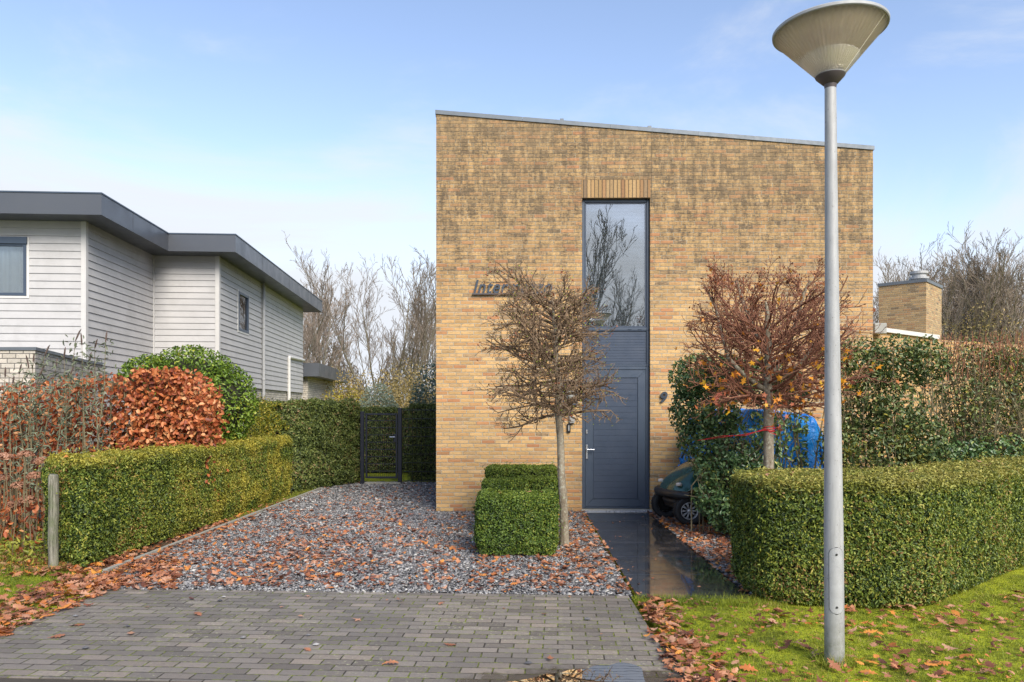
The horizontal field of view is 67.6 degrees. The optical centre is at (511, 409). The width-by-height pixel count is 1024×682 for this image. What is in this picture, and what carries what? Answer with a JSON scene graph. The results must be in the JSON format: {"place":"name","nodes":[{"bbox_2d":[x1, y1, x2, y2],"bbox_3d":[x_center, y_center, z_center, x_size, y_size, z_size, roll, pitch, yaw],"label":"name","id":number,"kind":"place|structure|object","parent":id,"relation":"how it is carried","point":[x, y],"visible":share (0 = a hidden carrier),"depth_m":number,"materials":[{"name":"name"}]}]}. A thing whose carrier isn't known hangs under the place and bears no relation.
{"place":"outdoors","nodes":[
{"label":"outdoors","id":0,"kind":"place"},
{"bbox_2d":[0,566,128,630],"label":"verge","id":1,"kind":"structure","parent":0,"point":[50,606],"depth_m":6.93,"materials":[{"name":"plant"}]},
{"bbox_2d":[0,569,73,601],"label":"fallen leaves","id":2,"kind":"object","parent":1,"relation":"on","point":[4,596],"visible":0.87,"depth_m":7.26,"materials":[{"name":"brown plant"}]},
{"bbox_2d":[0,572,135,635],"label":"fallen leaves","id":3,"kind":"object","parent":1,"relation":"on","point":[42,591],"visible":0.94,"depth_m":6.77,"materials":[{"name":"brown plant"}]},
{"bbox_2d":[1,484,323,570],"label":"garden soil","id":4,"kind":"structure","parent":0,"point":[153,545],"depth_m":9.91,"materials":[{"name":"brown soil"}]},
{"bbox_2d":[0,523,59,565],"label":"weeds","id":5,"kind":"object","parent":4,"relation":"on","point":[25,549],"visible":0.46,"depth_m":8.52,"materials":[{"name":"green plant"}]},
{"bbox_2d":[0,446,73,556],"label":"hydrangea","id":6,"kind":"object","parent":4,"relation":"on","point":[26,501],"visible":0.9,"depth_m":8.89,"materials":[{"name":"dried flower heads"},{"name":"leaf"},{"name":"stem"}]},
{"bbox_2d":[0,536,86,575],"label":"grass","id":7,"kind":"structure","parent":4,"relation":"on","point":[21,568],"depth_m":8.15,"materials":[{"name":"green plant"}]},
{"bbox_2d":[0,347,103,520],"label":"garden room","id":8,"kind":"object","parent":4,"relation":"on","point":[10,357],"visible":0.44,"depth_m":11.70,"materials":[{"name":"white brick"}]},
{"bbox_2d":[48,474,58,566],"bbox_3d":[-4.892,1.246,8.159,0.109,1.112,0.102,0,0,1],"label":"wooden post","id":9,"kind":"object","parent":4,"relation":"on","point":[53,521],"visible":0.86,"depth_m":8.12,"materials":[{"name":"grey wood"}]},
{"bbox_2d":[0,329,115,534],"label":"butterfly bush","id":10,"kind":"object","parent":4,"relation":"on","point":[36,421],"visible":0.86,"depth_m":10.48,"materials":[{"name":"plant"}]},
{"bbox_2d":[0,542,140,578],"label":"fallen leaves","id":11,"kind":"object","parent":4,"relation":"on","point":[89,569],"visible":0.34,"depth_m":8.15,"materials":[{"name":"brown plant"}]},
{"bbox_2d":[0,365,229,524],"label":"beech hedge","id":12,"kind":"object","parent":4,"relation":"on","point":[177,394],"visible":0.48,"depth_m":11.04,"materials":[{"name":"orange plant"}]},
{"bbox_2d":[32,430,296,566],"bbox_3d":[-4.758,1.056,11.650,1.121,1.334,7.354,0,0,2],"label":"yew hedge","id":13,"kind":"object","parent":4,"relation":"on","point":[116,500],"visible":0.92,"depth_m":9.50,"materials":[{"name":"green plant"}]},
{"bbox_2d":[117,344,258,446],"bbox_3d":[-5.505,0.305,13.069,2.306,2.853,1.457,0,0,1],"label":"green shrub","id":14,"kind":"object","parent":4,"relation":"on","point":[235,396],"visible":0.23,"depth_m":12.79,"materials":[{"name":"green plant"}]},
{"bbox_2d":[95,497,297,562],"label":"fallen leaves","id":15,"kind":"object","parent":4,"relation":"on","point":[215,523],"visible":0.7,"depth_m":9.99,"materials":[{"name":"brown plant"}]},
{"bbox_2d":[244,393,277,436],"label":"yellowing bush","id":16,"kind":"object","parent":4,"relation":"on","point":[264,426],"visible":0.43,"depth_m":14.64,"materials":[{"name":"green plant"}]},
{"bbox_2d":[221,483,326,521],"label":"grass","id":17,"kind":"structure","parent":4,"relation":"on","point":[288,496],"depth_m":13.74,"materials":[{"name":"green plant"}]},
{"bbox_2d":[248,395,360,491],"bbox_3d":[-4.396,0.700,16.532,1.152,2.051,2.943,0,0,22],"label":"yew hedge","id":18,"kind":"object","parent":4,"relation":"on","point":[323,434],"visible":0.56,"depth_m":16.20,"materials":[{"name":"green plant"}]},
{"bbox_2d":[0,588,681,681],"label":"brick paving","id":19,"kind":"structure","parent":0,"point":[173,637],"depth_m":5.67,"materials":[{"name":"grey brick"}]},
{"bbox_2d":[73,596,590,664],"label":"scattered stones","id":20,"kind":"object","parent":19,"relation":"on","point":[316,644],"visible":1,"depth_m":5.65,"materials":[{"name":"stone"}]},
{"bbox_2d":[47,595,649,671],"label":"fallen leaves","id":21,"kind":"object","parent":19,"relation":"on","point":[309,649],"visible":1,"depth_m":5.70,"materials":[{"name":"brown plant"}]},
{"bbox_2d":[511,662,644,681],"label":"puddle","id":22,"kind":"object","parent":19,"relation":"on","point":[622,672],"visible":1,"depth_m":4.88,"materials":[{"name":"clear liquid"}]},
{"bbox_2d":[0,642,688,681],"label":"road","id":23,"kind":"structure","parent":0,"point":[55,680],"depth_m":4.80,"materials":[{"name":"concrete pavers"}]},
{"bbox_2d":[66,510,631,596],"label":"gravel","id":24,"kind":"structure","parent":0,"point":[397,586],"depth_m":8.57,"materials":[{"name":"grey gravel"}]},
{"bbox_2d":[58,554,183,590],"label":"fallen leaves","id":25,"kind":"object","parent":24,"relation":"on","point":[170,583],"visible":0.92,"depth_m":7.60,"materials":[{"name":"brown plant"}]},
{"bbox_2d":[89,482,632,593],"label":"fallen leaves","id":26,"kind":"object","parent":24,"relation":"on","point":[339,559],"visible":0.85,"depth_m":8.69,"materials":[{"name":"plant"}]},
{"bbox_2d":[470,482,568,555],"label":"yew block","id":27,"kind":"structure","parent":24,"relation":"on","point":[516,520],"depth_m":8.78,"materials":[{"name":"green plant"}]},
{"bbox_2d":[468,252,628,544],"bbox_3d":[0.444,-0.084,9.543,1.893,3.670,2.062,0,0,27],"label":"pruned tree","id":28,"kind":"object","parent":24,"relation":"on","point":[555,338],"visible":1,"depth_m":9.40,"materials":[{"name":"brown plant"}]},
{"bbox_2d":[267,481,435,511],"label":"gravel","id":29,"kind":"structure","parent":0,"point":[335,491],"depth_m":14.49,"materials":[{"name":"grey gravel"}]},
{"bbox_2d":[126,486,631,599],"bbox_3d":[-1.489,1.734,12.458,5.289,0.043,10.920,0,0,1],"label":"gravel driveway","id":30,"kind":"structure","parent":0,"point":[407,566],"depth_m":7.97,"materials":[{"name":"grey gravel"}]},
{"bbox_2d":[360,408,401,484],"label":"metal gate","id":31,"kind":"structure","parent":30,"relation":"on","point":[397,438],"depth_m":17.34,"materials":[{"name":"metal"}]},
{"bbox_2d":[479,458,557,489],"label":"yew block","id":32,"kind":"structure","parent":30,"relation":"on","point":[503,470],"depth_m":11.68,"materials":[{"name":"green plant"}]},
{"bbox_2d":[480,469,559,520],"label":"yew block","id":33,"kind":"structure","parent":30,"relation":"on","point":[535,481],"depth_m":10.25,"materials":[{"name":"green plant"}]},
{"bbox_2d":[344,469,435,481],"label":"back lawn","id":34,"kind":"structure","parent":0,"point":[404,475],"depth_m":18.81,"materials":[{"name":"green plant"}]},
{"bbox_2d":[335,387,363,401],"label":"yellow bush","id":35,"kind":"object","parent":34,"relation":"on","point":[348,395],"visible":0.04,"depth_m":24.98,"materials":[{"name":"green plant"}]},
{"bbox_2d":[336,368,416,407],"bbox_3d":[-5.630,0.004,32.058,4.346,3.488,2.033,0,0,1],"label":"tan shrub","id":36,"kind":"object","parent":34,"relation":"on","point":[375,381],"visible":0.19,"depth_m":31.99,"materials":[{"name":"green plant"}]},
{"bbox_2d":[359,382,398,410],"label":"olive bush","id":37,"kind":"object","parent":34,"relation":"on","point":[384,401],"visible":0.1,"depth_m":22.95,"materials":[{"name":"green plant"}]},
{"bbox_2d":[357,405,409,472],"bbox_3d":[-3.501,0.779,20.618,3.267,1.886,1.135,0,0,1],"label":"yew hedge","id":38,"kind":"object","parent":34,"relation":"on","point":[374,440],"visible":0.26,"depth_m":20.26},
{"bbox_2d":[384,373,435,407],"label":"tan shrub","id":39,"kind":"object","parent":34,"relation":"on","point":[399,397],"visible":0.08,"depth_m":26.93,"materials":[{"name":"brown plant"}]},
{"bbox_2d":[406,402,435,479],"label":"yew hedge","id":40,"kind":"object","parent":34,"relation":"on","point":[427,442],"visible":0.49,"depth_m":18.00,"materials":[{"name":"green plant"}]},
{"bbox_2d":[409,360,435,404],"bbox_3d":[-2.450,0.079,24.009,1.948,3.327,1.480,0,0,1],"label":"blue conifer","id":41,"kind":"object","parent":34,"relation":"on","point":[419,394],"visible":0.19,"depth_m":23.84,"materials":[{"name":"plant"}]},
{"bbox_2d":[0,0,1023,403],"label":"sky","id":42,"kind":"structure","parent":0,"point":[313,122],"materials":[{"name":"blue"}]},
{"bbox_2d":[586,512,747,598],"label":"garden path","id":43,"kind":"structure","parent":0,"point":[639,543],"depth_m":8.53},
{"bbox_2d":[435,110,1023,512],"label":"brick house","id":44,"kind":"structure","parent":0,"point":[638,223],"depth_m":12.70,"materials":[{"name":"brick"}]},
{"bbox_2d":[404,408,435,481],"bbox_3d":[-1.812,0.815,17.406,1.319,1.670,0.021,0,0,1],"label":"wire panel","id":45,"kind":"object","parent":44,"relation":"attached to","point":[421,436],"visible":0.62,"depth_m":17.41,"materials":[{"name":"paint"}]},
{"bbox_2d":[472,280,551,294],"bbox_3d":[0.005,-2.021,12.681,1.327,0.246,0.060,0,0,1],"label":"house name","id":46,"kind":"object","parent":44,"relation":"attached to","point":[488,291],"visible":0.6,"depth_m":12.67,"materials":[{"name":"metal"}]},
{"bbox_2d":[567,424,570,432],"bbox_3d":[0.940,0.313,12.666,0.060,0.150,0.047,0,0,1],"label":"key safe","id":47,"kind":"object","parent":44,"relation":"attached to","point":[568,428],"visible":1,"depth_m":12.65,"materials":[{"name":"plastic"}]},
{"bbox_2d":[563,380,577,416],"bbox_3d":[0.955,-0.144,12.582,0.240,0.660,0.215,0,0,1],"label":"wall lamp","id":48,"kind":"object","parent":44,"relation":"attached to","point":[570,396],"visible":0.22,"depth_m":12.50,"materials":[{"name":"metal"}]},
{"bbox_2d":[582,199,648,329],"bbox_3d":[1.728,-2.408,12.800,1.120,2.180,0.110,0,0,1],"label":"window","id":49,"kind":"structure","parent":44,"relation":"in","point":[585,253],"depth_m":12.84,"materials":[{"name":"glass"}]},
{"bbox_2d":[582,366,648,507],"bbox_3d":[1.728,0.470,12.761,1.120,2.370,0.130,0,0,1],"label":"front door","id":50,"kind":"structure","parent":44,"relation":"in","point":[615,458],"depth_m":12.77,"materials":[{"name":"metal"}]},
{"bbox_2d":[660,392,667,402],"bbox_3d":[2.512,-0.197,12.641,0.119,0.184,0.020,0,0,1],"label":"house number","id":51,"kind":"object","parent":44,"relation":"attached to","point":[664,397],"visible":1,"depth_m":12.63,"materials":[{"name":"metal"}]},
{"bbox_2d":[877,270,942,339],"bbox_3d":[11.940,-1.180,22.920,1.332,5.861,1.757,0,0,42],"label":"chimney stack","id":52,"kind":"object","parent":44,"relation":"on","point":[913,303],"visible":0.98,"depth_m":22.32,"materials":[{"name":"brown brick"}]},
{"bbox_2d":[597,537,892,641],"bbox_3d":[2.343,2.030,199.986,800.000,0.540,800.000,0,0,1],"label":"ground","id":53,"kind":"structure","parent":0,"point":[638,607],"depth_m":6.59,"materials":[{"name":"brown soil"}]},
{"bbox_2d":[0,190,348,449],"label":"house","id":54,"kind":"structure","parent":53,"relation":"on","point":[93,266],"depth_m":18.29,"materials":[{"name":"white wood"}]},
{"bbox_2d":[0,236,29,297],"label":"window","id":55,"kind":"structure","parent":54,"relation":"in","point":[14,251],"depth_m":15.90,"materials":[{"name":"glass"}]},
{"bbox_2d":[237,289,248,335],"bbox_3d":[-7.684,-2.732,21.697,0.248,1.190,1.118,0,0,1],"label":"window","id":56,"kind":"structure","parent":54,"relation":"in","point":[243,299],"depth_m":21.72,"materials":[{"name":"glass"}]},
{"bbox_2d":[103,482,334,571],"bbox_3d":[-4.138,1.708,12.899,0.050,0.085,9.901,0,0,1],"label":"edging","id":57,"kind":"object","parent":53,"relation":"on","point":[187,538],"visible":0.21,"depth_m":10.41,"materials":[{"name":"concrete"}]},
{"bbox_2d":[303,284,341,361],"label":"bare tree","id":58,"kind":"object","parent":53,"relation":"on","point":[316,329],"visible":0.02,"depth_m":51.17,"materials":[{"name":"brown plant"}]},
{"bbox_2d":[293,248,352,383],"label":"bare tree","id":59,"kind":"object","parent":53,"relation":"on","point":[321,281],"visible":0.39,"depth_m":40.45,"materials":[{"name":"brown plant"}]},
{"bbox_2d":[303,278,364,392],"bbox_3d":[-10.103,-2.426,38.103,5.242,8.444,6.146,0,0,-1],"label":"bare tree","id":60,"kind":"object","parent":53,"relation":"on","point":[314,340],"visible":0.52,"depth_m":37.16,"materials":[{"name":"brown plant"}]},
{"bbox_2d":[321,365,372,404],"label":"tan shrub","id":61,"kind":"object","parent":53,"relation":"on","point":[347,390],"visible":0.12,"depth_m":33.92,"materials":[{"name":"brown plant"}]},
{"bbox_2d":[284,232,435,405],"bbox_3d":[-6.785,-3.727,40.418,9.524,11.060,6.735,0,0,13],"label":"bare tree","id":62,"kind":"object","parent":53,"relation":"on","point":[425,350],"visible":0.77,"depth_m":39.87,"materials":[{"name":"brown plant"}]},
{"bbox_2d":[317,345,432,406],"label":"thicket","id":63,"kind":"object","parent":53,"relation":"on","point":[357,371],"visible":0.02,"depth_m":53.94,"materials":[{"name":"brown plant"}]},
{"bbox_2d":[370,358,435,410],"bbox_3d":[-4.840,-0.336,36.066,4.070,4.171,2.071,0,0,1],"label":"tan shrub","id":64,"kind":"object","parent":53,"relation":"on","point":[421,368],"visible":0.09,"depth_m":35.95,"materials":[{"name":"beige plant"}]},
{"bbox_2d":[382,275,435,403],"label":"bare tree","id":65,"kind":"object","parent":53,"relation":"on","point":[402,362],"visible":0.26,"depth_m":42.86,"materials":[{"name":"brown plant"}]},
{"bbox_2d":[873,255,910,322],"bbox_3d":[19.344,-2.904,38.959,3.072,9.349,4.950,0,0,21],"label":"bare tree","id":66,"kind":"object","parent":53,"relation":"on","point":[888,279],"visible":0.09,"depth_m":37.70,"materials":[{"name":"brown plant"}]},
{"bbox_2d":[873,249,965,334],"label":"bare tree","id":67,"kind":"object","parent":53,"relation":"on","point":[876,318],"visible":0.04,"depth_m":46.93,"materials":[{"name":"brown plant"}]},
{"bbox_2d":[873,221,983,340],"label":"bare tree","id":68,"kind":"object","parent":53,"relation":"on","point":[943,298],"visible":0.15,"depth_m":41.01,"materials":[{"name":"brown plant"}]},
{"bbox_2d":[933,259,964,303],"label":"bare tree","id":69,"kind":"object","parent":53,"relation":"on","point":[946,275],"depth_m":50.59,"materials":[{"name":"brown plant"}]},
{"bbox_2d":[889,221,1023,339],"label":"bare tree","id":70,"kind":"object","parent":53,"relation":"on","point":[968,248],"visible":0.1,"depth_m":43.08,"materials":[{"name":"brown plant"}]},
{"bbox_2d":[942,319,971,340],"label":"tan shrub","id":71,"kind":"object","parent":53,"relation":"on","point":[953,331],"visible":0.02,"depth_m":33.61,"materials":[{"name":"brown plant"}]},
{"bbox_2d":[919,257,1022,333],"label":"bare tree","id":72,"kind":"object","parent":53,"relation":"on","point":[956,290],"visible":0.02,"depth_m":57.14,"materials":[{"name":"brown plant"}]},
{"bbox_2d":[932,227,1023,342],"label":"bare tree","id":73,"kind":"object","parent":53,"relation":"on","point":[957,281],"visible":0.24,"depth_m":42.64,"materials":[{"name":"brown plant"}]},
{"bbox_2d":[935,254,1023,326],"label":"bare tree","id":74,"kind":"object","parent":53,"relation":"on","point":[969,293],"visible":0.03,"depth_m":53.31,"materials":[{"name":"brown plant"}]},
{"bbox_2d":[942,250,1021,338],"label":"bare tree","id":75,"kind":"object","parent":53,"relation":"on","point":[954,260],"visible":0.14,"depth_m":44.69,"materials":[{"name":"brown plant"}]},
{"bbox_2d":[942,250,1023,328],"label":"bare tree","id":76,"kind":"object","parent":53,"relation":"on","point":[986,282],"visible":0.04,"depth_m":54.24,"materials":[{"name":"brown plant"}]},
{"bbox_2d":[942,232,1023,341],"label":"bare tree","id":77,"kind":"object","parent":53,"relation":"on","point":[973,313],"visible":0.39,"depth_m":40.90,"materials":[{"name":"brown plant"}]},
{"bbox_2d":[943,239,1023,342],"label":"bare tree","id":78,"kind":"object","parent":53,"relation":"on","point":[981,298],"visible":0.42,"depth_m":39.95,"materials":[{"name":"brown plant"}]},
{"bbox_2d":[951,301,1020,344],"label":"tan shrub","id":79,"kind":"object","parent":53,"relation":"on","point":[986,327],"visible":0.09,"depth_m":29.65,"materials":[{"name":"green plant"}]},
{"bbox_2d":[955,258,1023,330],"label":"bare tree","id":80,"kind":"object","parent":53,"relation":"on","point":[1003,282],"visible":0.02,"depth_m":50.36,"materials":[{"name":"brown plant"}]},
{"bbox_2d":[965,249,1023,343],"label":"bare tree","id":81,"kind":"object","parent":53,"relation":"on","point":[1013,318],"visible":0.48,"depth_m":40.53,"materials":[{"name":"brown plant"}]},
{"bbox_2d":[1003,317,1023,343],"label":"tan shrub","id":82,"kind":"object","parent":53,"relation":"on","point":[1015,332],"visible":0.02,"depth_m":28.08,"materials":[{"name":"brown plant"}]},
{"bbox_2d":[655,514,868,598],"bbox_3d":[5.915,1.732,9.771,7.400,0.045,5.720,0,0,1],"label":"planting bed","id":83,"kind":"object","parent":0,"point":[728,572],"visible":0.06,"depth_m":8.37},
{"bbox_2d":[647,510,769,594],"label":"fallen leaves","id":84,"kind":"object","parent":83,"relation":"on","point":[720,551],"visible":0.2,"depth_m":9.79,"materials":[{"name":"brown plant"}]},
{"bbox_2d":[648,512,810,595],"bbox_3d":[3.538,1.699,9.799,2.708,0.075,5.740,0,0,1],"label":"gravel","id":85,"kind":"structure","parent":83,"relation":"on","point":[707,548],"depth_m":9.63,"materials":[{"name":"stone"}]},
{"bbox_2d":[667,353,811,534],"bbox_3d":[3.219,0.461,10.468,2.072,2.547,1.844,0,0,1],"label":"laurel shrub","id":86,"kind":"object","parent":83,"relation":"on","point":[711,477],"visible":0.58,"depth_m":10.46,"materials":[{"name":"green plant"}]},
{"bbox_2d":[674,245,899,468],"bbox_3d":[3.250,-0.217,9.359,2.526,3.936,2.453,0,0,1],"label":"pruned tree","id":87,"kind":"object","parent":83,"relation":"on","point":[757,334],"visible":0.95,"depth_m":9.24,"materials":[{"name":"brown plant"}]},
{"bbox_2d":[697,426,777,440],"bbox_3d":[2.794,0.313,9.657,1.125,0.210,0.260,0,0,41],"label":"red cord","id":88,"kind":"object","parent":87,"relation":"attached to","point":[765,429],"visible":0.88,"depth_m":9.40,"materials":[{"name":"fabric"}]},
{"bbox_2d":[806,323,961,468],"bbox_3d":[4.810,0.299,9.859,1.914,2.854,1.395,0,0,16],"label":"privet shrub","id":89,"kind":"object","parent":83,"relation":"on","point":[895,436],"visible":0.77,"depth_m":9.80,"materials":[{"name":"green plant"}]},
{"bbox_2d":[901,430,1023,464],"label":"ground ivy","id":90,"kind":"object","parent":83,"relation":"on","point":[975,447],"visible":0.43,"depth_m":9.64,"materials":[{"name":"green plant"}]},
{"bbox_2d":[910,321,1023,459],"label":"bare shrub","id":91,"kind":"object","parent":83,"relation":"on","point":[1007,359],"visible":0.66,"depth_m":9.98,"materials":[{"name":"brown plant"}]},
{"bbox_2d":[639,563,1023,681],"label":"lawn","id":92,"kind":"structure","parent":0,"point":[1008,647],"depth_m":5.71,"materials":[{"name":"green plant"}]},
{"bbox_2d":[637,601,739,681],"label":"fallen leaves","id":93,"kind":"object","parent":92,"relation":"on","point":[669,660],"visible":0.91,"depth_m":5.34,"materials":[{"name":"brown plant"}]},
{"bbox_2d":[632,591,791,608],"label":"grass","id":94,"kind":"structure","parent":92,"relation":"on","point":[754,600],"depth_m":6.74,"materials":[{"name":"green plant"}]},
{"bbox_2d":[636,590,1023,681],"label":"fallen leaves","id":95,"kind":"object","parent":92,"relation":"on","point":[748,667],"visible":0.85,"depth_m":5.37,"materials":[{"name":"brown plant"}]},
{"bbox_2d":[772,0,889,666],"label":"street lamp","id":96,"kind":"object","parent":92,"relation":"on","point":[826,45],"visible":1,"depth_m":5.07,"materials":[{"name":"metal"}]},
{"bbox_2d":[829,548,842,613],"bbox_3d":[2.146,1.136,5.059,0.089,0.439,0.020,0,0,8],"label":"access door","id":97,"kind":"structure","parent":96,"relation":"in","point":[835,554],"depth_m":5.06,"materials":[{"name":"metal"}]},
{"bbox_2d":[805,644,861,667],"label":"grass","id":98,"kind":"structure","parent":92,"relation":"on","point":[820,655],"depth_m":5.09,"materials":[{"name":"green plant"}]},
{"bbox_2d":[724,449,1023,607],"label":"yew hedge","id":99,"kind":"object","parent":92,"relation":"on","point":[935,531],"visible":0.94,"depth_m":6.64,"materials":[{"name":"green plant"}]},
{"bbox_2d":[765,460,991,475],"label":"fallen leaves","id":100,"kind":"object","parent":99,"relation":"on","point":[870,468],"visible":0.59,"depth_m":7.45,"materials":[{"name":"brown plant"}]},
{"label":"parking slab","id":101,"kind":"structure","parent":0,"visible":0},
{"bbox_2d":[651,416,806,524],"bbox_3d":[3.434,0.902,11.784,2.412,1.604,1.243,0,0,-12],"label":"car","id":102,"kind":"object","parent":101,"relation":"on","point":[671,498],"visible":0.39,"depth_m":11.36,"materials":[{"name":"black metal"}]},
{"bbox_2d":[678,408,823,468],"bbox_3d":[3.861,0.612,11.920,2.089,1.252,1.649,0,0,-12],"label":"tarpaulin","id":103,"kind":"object","parent":102,"relation":"on","point":[813,431],"visible":0.2,"depth_m":11.32,"materials":[{"name":"blue plastic"}]}
]}

